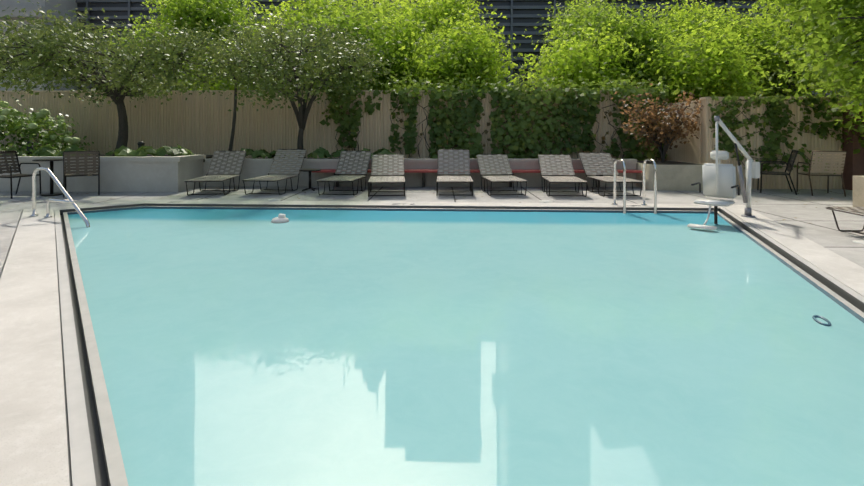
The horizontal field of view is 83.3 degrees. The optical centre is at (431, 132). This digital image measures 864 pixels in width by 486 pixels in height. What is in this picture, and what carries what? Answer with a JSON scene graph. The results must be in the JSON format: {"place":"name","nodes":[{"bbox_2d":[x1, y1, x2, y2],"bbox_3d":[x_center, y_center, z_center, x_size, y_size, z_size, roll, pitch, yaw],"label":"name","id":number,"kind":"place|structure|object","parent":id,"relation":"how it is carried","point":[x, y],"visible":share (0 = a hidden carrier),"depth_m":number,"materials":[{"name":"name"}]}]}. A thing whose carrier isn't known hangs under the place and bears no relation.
{"place":"outdoors","nodes":[
{"label":"outdoors","id":0,"kind":"place"},
{"bbox_2d":[0,206,21,272],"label":"deck paving","id":1,"kind":"structure","parent":0,"point":[9,218],"depth_m":6.40,"materials":[{"name":"concrete"}]},
{"bbox_2d":[0,192,147,209],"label":"deck paving","id":2,"kind":"structure","parent":0,"point":[21,200],"depth_m":9.24,"materials":[{"name":"concrete"}]},
{"bbox_2d":[0,150,40,198],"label":"dining chair","id":3,"kind":"object","parent":2,"relation":"on","point":[6,166],"visible":0.98,"depth_m":9.70,"materials":[{"name":"brown metal"}]},
{"bbox_2d":[32,159,62,196],"bbox_3d":[-7.594,0.885,9.705,0.600,0.720,0.600,0,0,1],"label":"dining table","id":4,"kind":"object","parent":2,"relation":"on","point":[51,193],"visible":0.88,"depth_m":9.68,"materials":[{"name":"brown metal"}]},
{"bbox_2d":[63,151,99,197],"bbox_3d":[-7.037,0.801,9.775,0.586,0.897,0.640,0,0,-34],"label":"dining chair","id":5,"kind":"object","parent":2,"relation":"on","point":[86,165],"visible":0.98,"depth_m":9.57,"materials":[{"name":"brown metal"}]},
{"bbox_2d":[136,0,267,89],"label":"tree","id":6,"kind":"object","parent":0,"point":[218,10],"depth_m":16.89,"materials":[{"name":"green plant"}]},
{"bbox_2d":[3,188,850,219],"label":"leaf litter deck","id":7,"kind":"structure","parent":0,"point":[454,199],"depth_m":9.48,"materials":[{"name":"brown plant"}]},
{"bbox_2d":[68,208,863,485],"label":"pool water","id":8,"kind":"structure","parent":0,"point":[246,347],"depth_m":2.90,"materials":[{"name":"teal liquid"}]},
{"bbox_2d":[271,214,288,222],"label":"pool floaters","id":9,"kind":"object","parent":8,"relation":"on","point":[281,218],"visible":0.77,"depth_m":7.08,"materials":[{"name":"white plastic"}]},
{"bbox_2d":[812,315,830,325],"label":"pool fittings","id":10,"kind":"object","parent":8,"relation":"on","point":[823,318],"visible":0.94,"depth_m":3.36,"materials":[{"name":"plastic"}]},
{"bbox_2d":[129,186,835,204],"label":"deck paving","id":11,"kind":"structure","parent":0,"point":[426,194],"depth_m":9.68,"materials":[{"name":"concrete"}]},
{"bbox_2d":[90,4,202,89],"bbox_3d":[-10.885,-1.795,19.350,5.428,6.199,5.187,0,0,1],"label":"tree","id":12,"kind":"object","parent":11,"relation":"on","point":[139,31],"visible":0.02,"depth_m":18.25,"materials":[{"name":"green plant"}]},
{"bbox_2d":[184,151,245,195],"bbox_3d":[-4.563,0.827,10.356,0.719,0.837,1.786,0,0,-6],"label":"lounger","id":13,"kind":"object","parent":11,"relation":"on","point":[234,167],"visible":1,"depth_m":10.80,"materials":[{"name":"grey fabric"}]},
{"bbox_2d":[190,16,308,89],"bbox_3d":[-5.412,-1.121,15.457,4.224,4.883,4.706,0,0,1],"label":"tree","id":14,"kind":"object","parent":11,"relation":"on","point":[217,85],"depth_m":14.56,"materials":[{"name":"green plant"}]},
{"bbox_2d":[251,3,293,34],"bbox_3d":[-5.940,-1.987,19.647,4.059,6.586,4.822,0,0,1],"label":"tree","id":15,"kind":"object","parent":11,"relation":"on","point":[266,16],"depth_m":19.01,"materials":[{"name":"green plant"}]},
{"bbox_2d":[242,149,305,194],"bbox_3d":[-3.333,0.808,10.415,0.719,0.874,1.748,0,0,6],"label":"lounger","id":16,"kind":"object","parent":11,"relation":"on","point":[293,169],"visible":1,"depth_m":10.85,"materials":[{"name":"grey fabric"}]},
{"bbox_2d":[299,169,320,190],"bbox_3d":[-2.650,1.020,10.560,0.460,0.450,0.460,0,0,1],"label":"side table","id":17,"kind":"object","parent":11,"relation":"on","point":[307,170],"visible":1,"depth_m":10.53,"materials":[{"name":"brown metal"}]},
{"bbox_2d":[243,0,379,40],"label":"tree","id":18,"kind":"object","parent":11,"relation":"on","point":[298,3],"visible":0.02,"depth_m":16.42,"materials":[{"name":"green plant"}]},
{"bbox_2d":[0,155,636,191],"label":"planter walls","id":19,"kind":"structure","parent":11,"relation":"on","point":[146,174],"depth_m":11.17,"materials":[{"name":"concrete"}]},
{"bbox_2d":[100,155,606,161],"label":"planter soil","id":20,"kind":"structure","parent":19,"relation":"in","point":[209,156],"depth_m":12.86,"materials":[{"name":"brown soil"}]},
{"bbox_2d":[26,141,33,154],"bbox_3d":[-9.144,0.415,11.059,0.150,0.460,0.146,0,0,1],"label":"bollard light","id":21,"kind":"object","parent":20,"relation":"on","point":[31,147],"visible":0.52,"depth_m":11.02,"materials":[{"name":"black"}]},
{"bbox_2d":[0,100,109,155],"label":"hydrangea shrub","id":22,"kind":"object","parent":20,"relation":"on","point":[10,128],"depth_m":11.57,"materials":[{"name":"green plant"}]},
{"bbox_2d":[0,1,248,155],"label":"tree","id":23,"kind":"object","parent":20,"relation":"on","point":[48,42],"depth_m":10.61,"materials":[{"name":"green plant"}]},
{"bbox_2d":[137,141,144,148],"bbox_3d":[-6.594,0.415,11.020,0.150,0.460,0.146,0,0,1],"label":"bollard light","id":24,"kind":"object","parent":20,"relation":"on","point":[140,143],"visible":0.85,"depth_m":10.97,"materials":[{"name":"black metal"}]},
{"bbox_2d":[0,144,397,158],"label":"plants","id":25,"kind":"object","parent":20,"relation":"on","point":[122,150],"visible":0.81,"depth_m":10.77,"materials":[{"name":"green plant"}]},
{"bbox_2d":[176,34,280,150],"bbox_3d":[-4.628,-0.901,12.094,2.808,3.201,3.231,0,0,1],"label":"tree","id":26,"kind":"object","parent":20,"relation":"on","point":[231,63],"depth_m":11.86,"materials":[{"name":"green plant"}]},
{"bbox_2d":[192,2,406,157],"bbox_3d":[-3.141,-1.083,11.492,5.131,3.587,4.268,0,0,1],"label":"tree","id":27,"kind":"object","parent":20,"relation":"on","point":[334,55],"depth_m":11.04,"materials":[{"name":"green plant"}]},
{"bbox_2d":[0,90,660,160],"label":"ribbed wall","id":28,"kind":"structure","parent":11,"relation":"on","point":[195,123],"depth_m":13.03,"materials":[{"name":"beige wood"}]},
{"bbox_2d":[335,101,656,160],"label":"ivy stems","id":29,"kind":"object","parent":28,"relation":"attached to","point":[483,132],"visible":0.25,"depth_m":12.94,"materials":[{"name":"plant"}]},
{"bbox_2d":[323,68,683,104],"bbox_3d":[1.848,-1.182,12.837,9.433,1.023,1.180,0,0,1],"label":"ivy fringe","id":30,"kind":"object","parent":28,"relation":"attached to","point":[620,81],"visible":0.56,"depth_m":12.76,"materials":[{"name":"green plant"}]},
{"bbox_2d":[268,0,417,113],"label":"tree","id":31,"kind":"object","parent":11,"relation":"on","point":[376,36],"depth_m":14.39,"materials":[{"name":"green plant"}]},
{"bbox_2d":[316,151,370,195],"bbox_3d":[-1.829,0.827,10.334,0.719,0.837,1.786,0,0,6],"label":"lounger","id":32,"kind":"object","parent":11,"relation":"on","point":[351,157],"visible":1,"depth_m":10.78,"materials":[{"name":"grey fabric"}]},
{"bbox_2d":[350,0,419,79],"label":"tree","id":33,"kind":"object","parent":11,"relation":"on","point":[384,6],"depth_m":19.35,"materials":[{"name":"green plant"}]},
{"bbox_2d":[368,154,404,196],"bbox_3d":[-0.935,0.867,10.187,0.719,0.756,1.854,0,0,-4],"label":"lounger","id":34,"kind":"object","parent":11,"relation":"on","point":[396,164],"visible":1,"depth_m":10.62,"materials":[{"name":"beige fabric"}]},
{"bbox_2d":[356,2,436,89],"bbox_3d":[-1.454,-1.745,16.664,4.234,6.125,4.636,0,0,1],"label":"tree","id":35,"kind":"object","parent":11,"relation":"on","point":[406,28],"depth_m":15.92,"materials":[{"name":"green plant"}]},
{"bbox_2d":[378,0,514,89],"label":"tree","id":36,"kind":"object","parent":11,"relation":"on","point":[429,8],"depth_m":17.36,"materials":[{"name":"green plant"}]},
{"bbox_2d":[436,149,472,195],"bbox_3d":[0.466,0.808,10.214,0.740,0.874,1.755,0,0,1],"label":"lounger","id":37,"kind":"object","parent":11,"relation":"on","point":[456,161],"visible":1,"depth_m":10.74,"materials":[{"name":"grey fabric"}]},
{"bbox_2d":[384,1,539,89],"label":"tree","id":38,"kind":"object","parent":11,"relation":"on","point":[453,56],"depth_m":14.29,"materials":[{"name":"green plant"}]},
{"bbox_2d":[311,169,641,186],"bbox_3d":[0.973,1.043,11.071,7.430,0.405,0.370,0,0,1],"label":"red bench","id":39,"kind":"object","parent":11,"relation":"on","point":[423,171],"visible":0.54,"depth_m":10.91,"materials":[{"name":"brown metal"}]},
{"bbox_2d":[477,154,527,195],"bbox_3d":[1.447,0.867,10.321,0.719,0.756,1.854,0,0,-4],"label":"lounger","id":40,"kind":"object","parent":11,"relation":"on","point":[495,166],"visible":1,"depth_m":10.74,"materials":[{"name":"grey fabric"}]},
{"bbox_2d":[538,154,587,196],"bbox_3d":[2.696,0.867,10.165,0.719,0.756,1.854,0,0,5],"label":"lounger","id":41,"kind":"object","parent":11,"relation":"on","point":[558,169],"visible":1,"depth_m":10.59,"materials":[{"name":"grey fabric"}]},
{"bbox_2d":[268,198,863,244],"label":"skimmer lids","id":42,"kind":"object","parent":11,"relation":"on","point":[854,241],"visible":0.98,"depth_m":8.77,"materials":[{"name":"white plastic"}]},
{"bbox_2d":[512,16,654,89],"bbox_3d":[4.705,-1.098,15.289,4.686,4.887,4.531,0,0,1],"label":"tree","id":43,"kind":"object","parent":11,"relation":"on","point":[582,55],"depth_m":14.62,"materials":[{"name":"green plant"}]},
{"bbox_2d":[518,0,660,87],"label":"tree","id":44,"kind":"object","parent":11,"relation":"on","point":[585,17],"depth_m":16.87,"materials":[{"name":"green plant"}]},
{"bbox_2d":[550,0,647,33],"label":"tree","id":45,"kind":"object","parent":11,"relation":"on","point":[595,6],"depth_m":19.65,"materials":[{"name":"green plant"}]},
{"bbox_2d":[579,153,642,196],"bbox_3d":[3.699,0.846,10.179,0.761,0.798,1.835,0,0,1],"label":"lounger","id":46,"kind":"object","parent":11,"relation":"on","point":[598,162],"visible":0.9,"depth_m":10.62,"materials":[{"name":"grey fabric"}]},
{"bbox_2d":[589,0,700,88],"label":"tree","id":47,"kind":"object","parent":11,"relation":"on","point":[647,34],"depth_m":16.02,"materials":[{"name":"green plant"}]},
{"bbox_2d":[636,161,703,190],"bbox_3d":[5.407,0.970,11.298,1.350,0.550,1.580,0,0,1],"label":"cream planter","id":48,"kind":"object","parent":11,"relation":"on","point":[677,177],"visible":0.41,"depth_m":10.51,"materials":[{"name":"beige concrete"}]},
{"bbox_2d":[637,161,702,164],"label":"cream planter soil","id":49,"kind":"structure","parent":48,"relation":"on","point":[668,163],"depth_m":11.02,"materials":[{"name":"brown soil"}]},
{"bbox_2d":[611,83,703,162],"bbox_3d":[5.380,-0.247,11.386,2.153,1.895,1.770,0,0,1],"label":"smoke bush","id":50,"kind":"object","parent":49,"relation":"on","point":[668,120],"depth_m":11.26,"materials":[{"name":"brown plant"}]},
{"bbox_2d":[664,100,700,163],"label":"return wall","id":51,"kind":"structure","parent":11,"relation":"on","point":[690,151],"depth_m":11.55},
{"bbox_2d":[645,0,750,80],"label":"tree","id":52,"kind":"object","parent":11,"relation":"on","point":[718,14],"depth_m":19.17,"materials":[{"name":"green plant"}]},
{"bbox_2d":[640,0,764,96],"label":"tree","id":53,"kind":"object","parent":11,"relation":"on","point":[683,23],"depth_m":17.47,"materials":[{"name":"green plant"}]},
{"bbox_2d":[625,11,795,103],"bbox_3d":[8.186,-1.139,14.869,4.652,4.930,4.608,0,0,1],"label":"tree","id":54,"kind":"object","parent":11,"relation":"on","point":[720,70],"depth_m":14.14,"materials":[{"name":"green plant"}]},
{"bbox_2d":[699,97,843,188],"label":"ribbed wall","id":55,"kind":"structure","parent":11,"relation":"on","point":[812,142],"depth_m":10.79,"materials":[{"name":"beige wood"}]},
{"bbox_2d":[708,94,842,160],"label":"ivy wall","id":56,"kind":"structure","parent":55,"relation":"attached to","point":[776,121],"depth_m":10.71,"materials":[{"name":"green plant"}]},
{"bbox_2d":[709,88,843,173],"bbox_3d":[7.607,-0.033,10.661,2.907,1.903,0.344,0,0,1],"label":"ivy vine","id":57,"kind":"object","parent":55,"relation":"attached to","point":[801,152],"depth_m":10.73,"materials":[{"name":"green plant"}]},
{"bbox_2d":[757,150,797,194],"bbox_3d":[7.216,0.801,10.166,0.640,0.897,0.586,0,0,29],"label":"armchair","id":58,"kind":"object","parent":11,"relation":"on","point":[790,163],"visible":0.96,"depth_m":10.05,"materials":[{"name":"brown metal"}]},
{"bbox_2d":[713,0,858,96],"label":"tree","id":59,"kind":"object","parent":11,"relation":"on","point":[767,42],"depth_m":17.26,"materials":[{"name":"green plant"}]},
{"bbox_2d":[800,7,862,97],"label":"tree","id":60,"kind":"object","parent":11,"relation":"on","point":[844,83],"visible":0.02,"depth_m":18.96,"materials":[{"name":"green plant"}]},
{"bbox_2d":[319,86,666,160],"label":"ivy wall","id":61,"kind":"structure","parent":0,"point":[444,124],"depth_m":12.68,"materials":[{"name":"green plant"}]},
{"bbox_2d":[339,87,669,156],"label":"dead ivy leaves","id":62,"kind":"object","parent":61,"relation":"attached to","point":[610,113],"visible":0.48,"depth_m":12.71,"materials":[{"name":"plant"}]},
{"bbox_2d":[705,0,863,122],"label":"tree","id":63,"kind":"object","parent":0,"point":[836,63],"depth_m":9.06,"materials":[{"name":"green plant"}]},
{"bbox_2d":[745,189,863,267],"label":"deck paving","id":64,"kind":"structure","parent":0,"point":[812,222],"depth_m":7.08,"materials":[{"name":"concrete"}]},
{"bbox_2d":[796,151,846,196],"bbox_3d":[7.876,0.801,9.850,0.586,0.897,0.640,0,0,13],"label":"armchair","id":65,"kind":"object","parent":64,"relation":"on","point":[828,166],"visible":0.98,"depth_m":9.61,"materials":[{"name":"brown"}]},
{"bbox_2d":[794,31,863,153],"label":"corner tree","id":66,"kind":"object","parent":64,"relation":"on","point":[855,103],"depth_m":10.27,"materials":[{"name":"green plant"}]},
{"bbox_2d":[826,207,863,233],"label":"lounger","id":67,"kind":"object","parent":64,"relation":"on","point":[857,210],"visible":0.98,"depth_m":6.00,"materials":[{"name":"beige fabric"}]},
{"bbox_2d":[842,105,863,189],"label":"wall","id":68,"kind":"structure","parent":64,"relation":"on","point":[854,165],"depth_m":10.57,"materials":[{"name":"brown wood"}]},
{"bbox_2d":[853,176,863,206],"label":"planter","id":69,"kind":"object","parent":64,"relation":"on","point":[858,191],"visible":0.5,"depth_m":8.05,"materials":[{"name":"beige concrete"}]},
{"bbox_3d":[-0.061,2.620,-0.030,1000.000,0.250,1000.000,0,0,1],"label":"ground","id":70,"kind":"structure","parent":0,"visible":0},
{"bbox_2d":[0,0,78,90],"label":"concrete building","id":71,"kind":"structure","parent":70,"relation":"on","point":[66,5],"depth_m":22.26,"materials":[{"name":"grey concrete"}]},
{"bbox_2d":[75,0,861,104],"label":"podium building","id":72,"kind":"structure","parent":70,"relation":"on","point":[521,15],"depth_m":23.90,"materials":[{"name":"grey"}]},
{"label":"pool basin","id":73,"kind":"structure","parent":0,"visible":0},
{"bbox_2d":[0,200,863,485],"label":"pool coping","id":74,"kind":"object","parent":73,"relation":"on","point":[57,426],"visible":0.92,"depth_m":3.31,"materials":[{"name":"concrete"}]},
{"bbox_2d":[30,167,89,226],"bbox_3d":[-5.313,1.101,6.965,1.373,1.198,0.100,0,0,23],"label":"grab rail","id":75,"kind":"object","parent":74,"relation":"on","point":[70,200],"visible":0.94,"depth_m":7.04,"materials":[{"name":"silver metal"}]},
{"bbox_2d":[167,202,640,205],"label":"depth markers","id":76,"kind":"object","parent":74,"relation":"on","point":[413,204],"visible":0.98,"depth_m":8.37,"materials":[{"name":"black tile"}]},
{"bbox_2d":[612,158,656,213],"bbox_3d":[3.378,1.209,8.100,0.578,1.572,0.564,0,0,1],"label":"ladder","id":77,"kind":"object","parent":74,"relation":"on","point":[624,182],"visible":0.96,"depth_m":7.90,"materials":[{"name":"silver metal"}]},
{"bbox_2d":[687,116,759,229],"bbox_3d":[4.092,0.550,6.979,1.479,1.590,0.580,0,0,-35],"label":"pool lift","id":78,"kind":"object","parent":74,"relation":"on","point":[719,180],"visible":1,"depth_m":7.05,"materials":[{"name":"silver metal"}]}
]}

